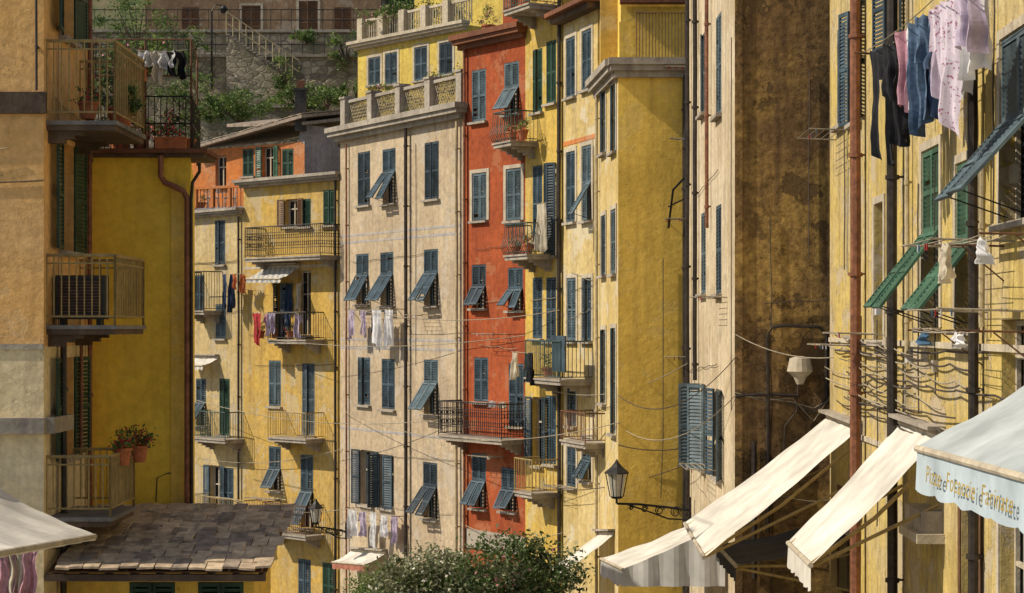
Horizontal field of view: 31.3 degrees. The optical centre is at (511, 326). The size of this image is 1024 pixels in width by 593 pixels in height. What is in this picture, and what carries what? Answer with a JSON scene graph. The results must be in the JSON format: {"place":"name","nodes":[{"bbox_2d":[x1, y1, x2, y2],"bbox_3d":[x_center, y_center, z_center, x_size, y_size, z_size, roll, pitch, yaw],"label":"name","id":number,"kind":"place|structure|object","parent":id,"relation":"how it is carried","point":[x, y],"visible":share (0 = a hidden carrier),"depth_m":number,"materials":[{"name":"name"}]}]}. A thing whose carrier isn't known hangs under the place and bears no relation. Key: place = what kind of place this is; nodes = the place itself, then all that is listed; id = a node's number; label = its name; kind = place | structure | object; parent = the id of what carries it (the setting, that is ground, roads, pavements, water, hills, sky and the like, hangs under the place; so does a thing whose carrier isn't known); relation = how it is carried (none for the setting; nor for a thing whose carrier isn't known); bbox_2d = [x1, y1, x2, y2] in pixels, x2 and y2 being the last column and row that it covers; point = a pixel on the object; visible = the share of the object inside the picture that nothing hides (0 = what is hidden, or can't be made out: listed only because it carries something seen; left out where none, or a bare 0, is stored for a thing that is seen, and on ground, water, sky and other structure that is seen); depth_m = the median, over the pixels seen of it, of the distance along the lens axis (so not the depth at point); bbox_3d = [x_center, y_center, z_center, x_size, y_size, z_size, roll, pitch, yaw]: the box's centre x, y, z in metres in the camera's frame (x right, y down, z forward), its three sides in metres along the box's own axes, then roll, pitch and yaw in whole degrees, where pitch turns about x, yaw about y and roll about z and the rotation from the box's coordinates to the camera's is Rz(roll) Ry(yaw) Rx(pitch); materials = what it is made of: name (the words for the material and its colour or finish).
{"place":"outdoors","nodes":[
{"label":"outdoors","id":0,"kind":"place"},
{"bbox_2d":[0,0,87,592],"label":"walls","id":1,"kind":"structure","parent":0,"point":[28,226],"depth_m":27.00,"materials":[{"name":"paint"}]},
{"bbox_2d":[0,92,73,433],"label":"trim","id":2,"kind":"structure","parent":1,"relation":"attached to","point":[23,102],"depth_m":26.91,"materials":[{"name":"stone"}]},
{"bbox_2d":[35,0,93,592],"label":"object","id":3,"kind":"structure","parent":1,"relation":"attached to","point":[64,389],"depth_m":28.98,"materials":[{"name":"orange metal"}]},
{"bbox_2d":[56,0,90,460],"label":"shutters","id":4,"kind":"object","parent":1,"relation":"attached to","point":[80,20],"visible":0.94,"depth_m":28.97,"materials":[{"name":"wood"}]},
{"bbox_2d":[46,39,144,516],"bbox_3d":[-6.408,-0.722,28.200,1.062,7.102,2.152,0,0,0],"label":"balcony railing","id":5,"kind":"object","parent":1,"relation":"attached to","point":[121,484],"visible":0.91,"depth_m":27.55,"materials":[{"name":"metal"}]},
{"bbox_2d":[46,121,145,528],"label":"balcony","id":6,"kind":"structure","parent":1,"relation":"attached to","point":[88,137],"depth_m":27.25,"materials":[{"name":"grey concrete"}]},
{"bbox_2d":[55,275,108,324],"bbox_3d":[-6.490,-0.402,27.590,0.740,0.750,0.320,0,0,0],"label":"air conditioner","id":7,"kind":"object","parent":6,"relation":"on","point":[80,297],"visible":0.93,"depth_m":27.45,"materials":[{"name":"metal"}]},
{"bbox_2d":[67,568,270,592],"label":"walls","id":8,"kind":"structure","parent":0,"point":[124,586],"depth_m":28.00,"materials":[{"name":"paint"}]},
{"bbox_2d":[45,527,282,580],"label":"roof beams","id":9,"kind":"structure","parent":8,"relation":"on","point":[133,575],"depth_m":27.00,"materials":[{"name":"wood"}]},
{"bbox_2d":[55,503,294,570],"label":"roof slates","id":10,"kind":"object","parent":9,"relation":"on","point":[155,535],"visible":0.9,"depth_m":28.17,"materials":[{"name":"stone"}]},
{"bbox_2d":[130,582,243,592],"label":"shutters","id":11,"kind":"object","parent":8,"relation":"attached to","point":[220,586],"visible":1,"depth_m":28.00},
{"bbox_2d":[92,9,378,53],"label":"path railing","id":12,"kind":"object","parent":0,"point":[260,19],"visible":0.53,"depth_m":88.08,"materials":[{"name":"metal"}]},
{"bbox_2d":[92,0,413,33],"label":"hill","id":13,"kind":"structure","parent":0,"point":[100,4],"depth_m":97.45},
{"bbox_2d":[92,0,189,53],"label":"hillside shrub","id":14,"kind":"object","parent":13,"relation":"on","point":[131,28],"visible":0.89,"depth_m":81.97,"materials":[{"name":"green plant"}]},
{"bbox_2d":[150,61,221,110],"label":"hillside shrub","id":15,"kind":"object","parent":13,"relation":"on","point":[182,91],"visible":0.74,"depth_m":78.83,"materials":[{"name":"green plant"}]},
{"bbox_2d":[94,54,357,147],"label":"stone retaining wall","id":16,"kind":"structure","parent":13,"relation":"on","point":[318,69],"depth_m":84.00,"materials":[{"name":"stone"}]},
{"bbox_2d":[92,29,375,53],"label":"stone retaining wall","id":17,"kind":"structure","parent":13,"relation":"on","point":[274,39],"depth_m":88.05,"materials":[{"name":"stone"}]},
{"bbox_2d":[201,82,279,130],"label":"hillside shrub","id":18,"kind":"object","parent":13,"relation":"on","point":[230,108],"visible":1,"depth_m":75.57,"materials":[{"name":"green plant"}]},
{"bbox_2d":[183,105,299,148],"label":"stone retaining wall","id":19,"kind":"structure","parent":13,"relation":"on","point":[211,131],"depth_m":80.00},
{"bbox_2d":[226,11,299,104],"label":"stone staircase","id":20,"kind":"structure","parent":19,"relation":"on","point":[246,65],"depth_m":82.40,"materials":[{"name":"stone"}]},
{"bbox_2d":[145,0,385,28],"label":"walls","id":21,"kind":"structure","parent":13,"relation":"on","point":[267,4],"depth_m":93.10,"materials":[{"name":"stone"}]},
{"bbox_2d":[182,1,350,28],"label":"shutters","id":22,"kind":"object","parent":21,"relation":"attached to","point":[308,14],"visible":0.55,"depth_m":93.10,"materials":[{"name":"brown wood"}]},
{"label":"ground","id":23,"kind":"structure","parent":0,"visible":0},
{"bbox_2d":[0,489,96,557],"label":"shop awning","id":24,"kind":"object","parent":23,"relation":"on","point":[24,528],"visible":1,"depth_m":22.71,"materials":[{"name":"fabric"}]},
{"bbox_2d":[0,551,37,592],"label":"hanging curtain","id":25,"kind":"object","parent":24,"relation":"hanging from","point":[18,573],"visible":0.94,"depth_m":25.59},
{"bbox_2d":[92,158,194,505],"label":"walls","id":26,"kind":"structure","parent":23,"relation":"on","point":[131,217],"depth_m":30.30,"materials":[{"name":"paint"}]},
{"bbox_2d":[92,148,219,162],"bbox_3d":[-6.305,-2.871,30.675,2.590,0.130,1.250,0,0,0],"label":"roof edge","id":27,"kind":"object","parent":26,"relation":"on","point":[200,155],"visible":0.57,"depth_m":30.14,"materials":[{"name":"brick"}]},
{"bbox_2d":[158,155,200,504],"bbox_3d":[-5.479,0.282,30.100,0.718,6.208,0.100,0,0,0],"label":"drainpipe","id":28,"kind":"object","parent":27,"relation":"attached to","point":[188,349],"visible":0.88,"depth_m":30.07,"materials":[{"name":"orange metal"}]},
{"bbox_2d":[171,184,185,502],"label":"trim","id":29,"kind":"structure","parent":26,"relation":"attached to","point":[177,347],"depth_m":30.27,"materials":[{"name":"paint"}]},
{"bbox_2d":[195,214,243,507],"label":"walls","id":30,"kind":"structure","parent":23,"relation":"on","point":[224,366],"depth_m":67.22,"materials":[{"name":"paint"}]},
{"bbox_2d":[195,220,233,504],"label":"shutters","id":31,"kind":"object","parent":30,"relation":"attached to","point":[220,329],"visible":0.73,"depth_m":67.09,"materials":[{"name":"wood"}]},
{"bbox_2d":[195,310,243,451],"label":"balcony","id":32,"kind":"structure","parent":30,"relation":"attached to","point":[232,443],"depth_m":66.58,"materials":[{"name":"beige concrete"}]},
{"bbox_2d":[195,271,262,509],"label":"balcony railing","id":33,"kind":"object","parent":30,"relation":"attached to","point":[205,411],"visible":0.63,"depth_m":66.47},
{"bbox_2d":[192,144,339,207],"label":"walls","id":34,"kind":"structure","parent":23,"relation":"on","point":[312,159],"depth_m":71.54,"materials":[{"name":"paint"}]},
{"bbox_2d":[243,145,293,177],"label":"shutters","id":35,"kind":"object","parent":34,"relation":"attached to","point":[286,159],"visible":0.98,"depth_m":71.26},
{"bbox_2d":[200,105,393,147],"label":"roof slab","id":36,"kind":"structure","parent":34,"relation":"on","point":[269,130],"depth_m":72.12,"materials":[{"name":"concrete"}]},
{"bbox_2d":[244,180,339,592],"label":"walls","id":37,"kind":"structure","parent":23,"relation":"on","point":[260,206],"depth_m":64.11,"materials":[{"name":"paint"}]},
{"bbox_2d":[246,263,300,282],"bbox_3d":[-8.383,-1.888,64.144,1.957,0.730,0.985,0,0,44],"label":"awning","id":38,"kind":"object","parent":37,"relation":"attached to","point":[274,272],"depth_m":64.07,"materials":[{"name":"fabric"}]},
{"bbox_2d":[232,171,339,187],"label":"cornice","id":39,"kind":"structure","parent":37,"relation":"attached to","point":[291,179],"depth_m":63.78,"materials":[{"name":"stone"}]},
{"bbox_2d":[244,255,339,547],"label":"balcony","id":40,"kind":"structure","parent":37,"relation":"attached to","point":[285,442],"depth_m":62.92,"materials":[{"name":"concrete"}]},
{"bbox_2d":[245,223,339,536],"bbox_3d":[-7.642,1.821,63.423,4.097,10.667,0.931,0,0,44],"label":"balcony railing","id":41,"kind":"object","parent":37,"relation":"attached to","point":[249,244],"visible":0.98,"depth_m":62.88,"materials":[{"name":"metal"}]},
{"bbox_2d":[252,312,302,346],"bbox_3d":[-8.158,0.088,63.452,2.655,1.205,0.333,0,0,42],"label":"hanging laundry","id":42,"kind":"object","parent":41,"relation":"hanging from","point":[268,318],"visible":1,"depth_m":63.53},
{"bbox_2d":[260,190,333,592],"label":"shutters","id":43,"kind":"object","parent":37,"relation":"attached to","point":[275,399],"visible":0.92,"depth_m":63.63,"materials":[{"name":"blue wood"}]},
{"bbox_2d":[274,192,331,592],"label":"windows","id":44,"kind":"structure","parent":37,"relation":"attached to","point":[305,299],"depth_m":63.92,"materials":[{"name":"clear glass"}]},
{"bbox_2d":[333,180,337,592],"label":"drainpipe","id":45,"kind":"object","parent":37,"relation":"attached to","point":[335,311],"visible":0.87,"depth_m":62.36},
{"bbox_2d":[340,118,462,592],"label":"walls","id":46,"kind":"structure","parent":23,"relation":"on","point":[374,217],"depth_m":57.96,"materials":[{"name":"paint"}]},
{"bbox_2d":[331,547,387,570],"bbox_3d":[-5.005,7.605,59.936,0.885,0.854,2.472,0,0,-32],"label":"shop awning","id":47,"kind":"object","parent":46,"relation":"attached to","point":[355,558],"visible":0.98,"depth_m":59.87,"materials":[{"name":"fabric"}]},
{"bbox_2d":[344,308,403,349],"bbox_3d":[-4.452,0.071,59.199,0.634,1.321,3.212,0,0,-32],"label":"hanging laundry","id":48,"kind":"object","parent":46,"relation":"hanging from","point":[388,330],"visible":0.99,"depth_m":58.44,"materials":[{"name":"white fabric"}]},
{"bbox_2d":[347,507,407,547],"bbox_3d":[-4.418,6.574,59.094,0.688,1.222,3.203,0,0,-32],"label":"hanging laundry","id":49,"kind":"object","parent":46,"relation":"hanging from","point":[352,526],"visible":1,"depth_m":59.16,"materials":[{"name":"white fabric"}]},
{"bbox_2d":[343,141,438,517],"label":"shutters","id":50,"kind":"object","parent":46,"relation":"attached to","point":[424,284],"visible":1,"depth_m":58.93,"materials":[{"name":"wood"}]},
{"bbox_2d":[324,101,467,141],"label":"cornice","id":51,"kind":"structure","parent":46,"relation":"attached to","point":[445,112],"depth_m":57.75,"materials":[{"name":"stone"}]},
{"bbox_2d":[339,69,462,124],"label":"parapet","id":52,"kind":"structure","parent":51,"relation":"on","point":[401,92],"depth_m":58.36,"materials":[{"name":"stone"}]},
{"bbox_2d":[360,144,437,517],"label":"window frames","id":53,"kind":"structure","parent":46,"relation":"attached to","point":[391,304],"depth_m":59.23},
{"bbox_2d":[362,149,437,517],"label":"windows","id":54,"kind":"structure","parent":46,"relation":"attached to","point":[432,395],"depth_m":57.14,"materials":[{"name":"clear glass"}]},
{"bbox_2d":[340,224,460,438],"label":"trim","id":55,"kind":"structure","parent":46,"relation":"attached to","point":[432,340],"depth_m":58.34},
{"bbox_2d":[345,121,459,591],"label":"drainpipe","id":56,"kind":"object","parent":46,"relation":"attached to","point":[405,325],"visible":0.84,"depth_m":57.72,"materials":[{"name":"grey metal"}]},
{"bbox_2d":[195,307,833,539],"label":"overhead cables","id":57,"kind":"object","parent":46,"relation":"attached to","point":[538,386],"visible":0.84,"depth_m":51.63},
{"bbox_2d":[353,538,483,592],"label":"olive tree","id":58,"kind":"object","parent":23,"relation":"on","point":[410,575],"visible":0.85,"depth_m":40.58,"materials":[{"name":"green plant"}]},
{"bbox_2d":[346,0,502,120],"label":"yellow villa","id":59,"kind":"object","parent":23,"relation":"on","point":[404,54],"visible":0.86,"depth_m":73.36,"materials":[{"name":"paint"}]},
{"bbox_2d":[465,38,524,586],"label":"walls","id":60,"kind":"structure","parent":23,"relation":"on","point":[481,152],"depth_m":53.74,"materials":[{"name":"paint"}]},
{"bbox_2d":[462,50,466,567],"bbox_3d":[-1.412,0.000,54.795,0.142,16.910,0.100,0,0,-22],"label":"drainpipe","id":61,"kind":"object","parent":60,"relation":"attached to","point":[464,262],"visible":0.91,"depth_m":54.75,"materials":[{"name":"orange metal"}]},
{"bbox_2d":[437,434,523,454],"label":"balcony","id":62,"kind":"structure","parent":60,"relation":"attached to","point":[513,446],"depth_m":52.73,"materials":[{"name":"concrete"}]},
{"bbox_2d":[438,399,523,439],"bbox_3d":[-0.908,2.699,53.516,0.882,1.028,3.212,0,0,-37],"label":"balcony railing","id":63,"kind":"object","parent":60,"relation":"attached to","point":[447,418],"visible":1,"depth_m":53.05,"materials":[{"name":"metal"}]},
{"bbox_2d":[448,21,527,50],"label":"cornice","id":64,"kind":"structure","parent":60,"relation":"attached to","point":[501,33],"depth_m":53.40,"materials":[{"name":"paint"}]},
{"bbox_2d":[459,61,523,509],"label":"shutters","id":65,"kind":"object","parent":60,"relation":"attached to","point":[503,101],"visible":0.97,"depth_m":53.40,"materials":[{"name":"wood"}]},
{"bbox_2d":[462,163,524,553],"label":"trim","id":66,"kind":"structure","parent":60,"relation":"attached to","point":[474,534],"depth_m":53.91,"materials":[{"name":"paint"}]},
{"bbox_2d":[436,523,595,592],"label":"oleander tree","id":67,"kind":"object","parent":23,"relation":"on","point":[524,571],"visible":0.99,"depth_m":39.65,"materials":[{"name":"green plant"}]},
{"bbox_2d":[525,0,571,585],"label":"walls","id":68,"kind":"structure","parent":23,"relation":"on","point":[537,519],"depth_m":51.63,"materials":[{"name":"paint"}]},
{"bbox_2d":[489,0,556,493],"bbox_3d":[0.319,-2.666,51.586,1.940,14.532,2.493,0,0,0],"label":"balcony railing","id":69,"kind":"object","parent":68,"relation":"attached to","point":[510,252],"visible":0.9,"depth_m":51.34,"materials":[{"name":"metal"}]},
{"bbox_2d":[524,40,555,466],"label":"shutters","id":70,"kind":"object","parent":68,"relation":"attached to","point":[550,74],"visible":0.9,"depth_m":51.31,"materials":[{"name":"wood"}]},
{"bbox_2d":[556,0,561,588],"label":"drainpipe","id":71,"kind":"object","parent":68,"relation":"attached to","point":[558,220],"visible":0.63,"depth_m":50.49,"materials":[{"name":"metal"}]},
{"bbox_2d":[563,8,599,592],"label":"walls","id":72,"kind":"structure","parent":23,"relation":"on","point":[579,259],"depth_m":49.29,"materials":[{"name":"paint"}]},
{"bbox_2d":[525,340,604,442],"bbox_3d":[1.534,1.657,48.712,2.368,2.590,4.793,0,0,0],"label":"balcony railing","id":73,"kind":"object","parent":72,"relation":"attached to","point":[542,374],"visible":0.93,"depth_m":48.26,"materials":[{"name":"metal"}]},
{"bbox_2d":[542,0,599,24],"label":"roof eave","id":74,"kind":"object","parent":72,"relation":"on","point":[572,10],"visible":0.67,"depth_m":48.88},
{"bbox_2d":[567,29,590,486],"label":"shutters","id":75,"kind":"object","parent":72,"relation":"attached to","point":[572,207],"visible":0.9,"depth_m":49.65,"materials":[{"name":"wood"}]},
{"bbox_2d":[563,23,594,487],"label":"trim","id":76,"kind":"structure","parent":72,"relation":"attached to","point":[584,138],"depth_m":49.41,"materials":[{"name":"paint"}]},
{"bbox_2d":[598,78,682,592],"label":"walls","id":77,"kind":"structure","parent":23,"relation":"on","point":[639,174],"depth_m":44.00,"materials":[{"name":"paint"}]},
{"bbox_2d":[600,84,614,432],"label":"shutters","id":78,"kind":"object","parent":77,"relation":"attached to","point":[612,260],"visible":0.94,"depth_m":45.22,"materials":[{"name":"wood"}]},
{"bbox_2d":[600,79,616,434],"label":"trim","id":79,"kind":"structure","parent":77,"relation":"attached to","point":[602,213],"depth_m":45.29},
{"bbox_2d":[585,57,684,98],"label":"cornice","id":80,"kind":"structure","parent":77,"relation":"attached to","point":[605,75],"depth_m":43.88,"materials":[{"name":"stone"}]},
{"bbox_2d":[689,0,829,592],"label":"walls","id":81,"kind":"structure","parent":23,"relation":"on","point":[785,47],"depth_m":34.00,"materials":[{"name":"paint"}]},
{"bbox_2d":[604,459,690,520],"bbox_3d":[3.075,3.709,41.500,1.970,1.405,0.575,0,0,0],"label":"street lamp","id":82,"kind":"object","parent":81,"relation":"attached to","point":[616,472],"visible":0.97,"depth_m":41.44,"materials":[{"name":"metal"}]},
{"bbox_2d":[600,514,724,586],"bbox_3d":[3.032,4.459,37.276,2.333,1.707,4.692,0,0,0],"label":"restaurant awning","id":83,"kind":"object","parent":81,"relation":"attached to","point":[673,559],"visible":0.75,"depth_m":35.28,"materials":[{"name":"fabric"}]},
{"bbox_2d":[684,0,710,592],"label":"drainpipe","id":84,"kind":"object","parent":81,"relation":"attached to","point":[687,184],"visible":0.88,"depth_m":40.51,"materials":[{"name":"black metal"}]},
{"bbox_2d":[678,13,721,481],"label":"shutters","id":85,"kind":"object","parent":81,"relation":"attached to","point":[692,442],"visible":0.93,"depth_m":39.13,"materials":[{"name":"wood"}]},
{"bbox_2d":[735,0,741,592],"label":"trim","id":86,"kind":"structure","parent":81,"relation":"attached to","point":[738,243],"depth_m":33.97,"materials":[{"name":"paint"}]},
{"bbox_2d":[691,37,829,592],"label":"wall cables","id":87,"kind":"object","parent":81,"relation":"attached to","point":[771,276],"depth_m":33.97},
{"bbox_2d":[735,324,829,578],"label":"conduits","id":88,"kind":"object","parent":81,"relation":"attached to","point":[767,394],"visible":0.88,"depth_m":33.92,"materials":[{"name":"metal"}]},
{"bbox_2d":[830,0,1023,592],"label":"walls","id":89,"kind":"structure","parent":23,"relation":"on","point":[927,568],"depth_m":24.90,"materials":[{"name":"paint"}]},
{"bbox_2d":[683,409,862,559],"bbox_3d":[4.443,2.634,31.253,2.757,2.290,3.605,0,0,0],"label":"restaurant awning","id":90,"kind":"object","parent":89,"relation":"attached to","point":[711,528],"visible":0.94,"depth_m":30.87,"materials":[{"name":"fabric"}]},
{"bbox_2d":[716,528,849,591],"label":"restaurant awning","id":91,"kind":"object","parent":89,"relation":"attached to","point":[737,556],"visible":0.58,"depth_m":31.26,"materials":[{"name":"fabric"}]},
{"bbox_2d":[786,413,945,590],"bbox_3d":[4.663,2.308,24.444,1.876,2.177,2.987,0,0,0],"label":"restaurant awning","id":92,"kind":"object","parent":89,"relation":"attached to","point":[888,463],"visible":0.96,"depth_m":24.11,"materials":[{"name":"fabric"}]},
{"bbox_2d":[825,0,1003,525],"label":"wall cables","id":93,"kind":"object","parent":89,"relation":"attached to","point":[876,402],"depth_m":25.12,"materials":[{"name":"rubber"}]},
{"bbox_2d":[899,503,944,543],"bbox_3d":[5.297,2.534,23.654,0.350,0.400,1.300,0,0,2],"label":"awning","id":94,"kind":"object","parent":89,"relation":"attached to","point":[925,527],"visible":0.93,"depth_m":23.11,"materials":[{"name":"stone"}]},
{"bbox_2d":[854,0,992,165],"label":"hanging laundry","id":95,"kind":"object","parent":89,"relation":"hanging from","point":[924,68],"visible":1,"depth_m":20.37,"materials":[{"name":"multicoloured fabric"}]},
{"bbox_2d":[828,13,1023,592],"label":"trim","id":96,"kind":"structure","parent":89,"relation":"attached to","point":[1010,28],"depth_m":22.33,"materials":[{"name":"paint"}]},
{"bbox_2d":[837,0,1023,324],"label":"shutters","id":97,"kind":"object","parent":89,"relation":"attached to","point":[1012,110],"visible":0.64,"depth_m":22.10,"materials":[{"name":"wood"}]},
{"bbox_2d":[901,238,1014,251],"bbox_3d":[4.908,-0.904,20.202,0.960,0.091,1.722,0,0,0],"label":"clothes drying rack","id":98,"kind":"object","parent":89,"relation":"attached to","point":[925,245],"visible":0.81,"depth_m":19.94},
{"bbox_2d":[930,232,1023,283],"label":"hanging laundry","id":99,"kind":"object","parent":98,"relation":"hanging from","point":[946,273],"visible":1,"depth_m":19.09,"materials":[{"name":"white fabric"}]},
{"bbox_2d":[907,329,1023,364],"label":"hanging laundry","id":100,"kind":"object","parent":89,"relation":"hanging from","point":[959,339],"visible":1,"depth_m":19.02,"materials":[{"name":"white fabric"}]},
{"bbox_2d":[913,386,1023,533],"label":"pizzeria awning","id":101,"kind":"object","parent":89,"relation":"attached to","point":[975,464],"visible":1,"depth_m":15.38,"materials":[{"name":"fabric"}]},
{"bbox_2d":[935,127,1023,592],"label":"window frames","id":102,"kind":"structure","parent":89,"relation":"attached to","point":[1018,564],"depth_m":19.95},
{"label":"roof","id":103,"kind":"object","parent":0,"visible":0},
{"bbox_2d":[92,39,200,165],"bbox_3d":[-6.202,-3.824,31.378,1.831,1.915,2.284,0,0,0],"label":"terrace railing","id":104,"kind":"object","parent":103,"relation":"on","point":[193,125],"visible":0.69,"depth_m":30.30,"materials":[{"name":"metal"}]},
{"bbox_2d":[94,29,173,120],"bbox_3d":[-6.450,-4.159,31.027,1.635,1.830,1.117,0,0,-39],"label":"climbing plant","id":105,"kind":"object","parent":104,"relation":"attached to","point":[162,45],"visible":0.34,"depth_m":31.01,"materials":[{"name":"green plant"}]},
{"bbox_2d":[134,50,186,85],"bbox_3d":[-5.804,-4.270,30.220,0.874,0.641,0.239,0,0,0],"label":"hanging laundry","id":106,"kind":"object","parent":104,"relation":"hanging from","point":[158,61],"visible":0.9,"depth_m":30.23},
{"label":"roof","id":107,"kind":"object","parent":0,"visible":0},
{"bbox_2d":[600,0,684,63],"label":"penthouse","id":108,"kind":"object","parent":107,"relation":"on","point":[617,28],"visible":0.5,"depth_m":46.20,"materials":[{"name":"paint"}]},
{"label":"roof","id":109,"kind":"object","parent":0,"visible":0},
{"bbox_2d":[209,125,337,150],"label":"gable","id":110,"kind":"structure","parent":109,"relation":"on","point":[313,135],"depth_m":70.56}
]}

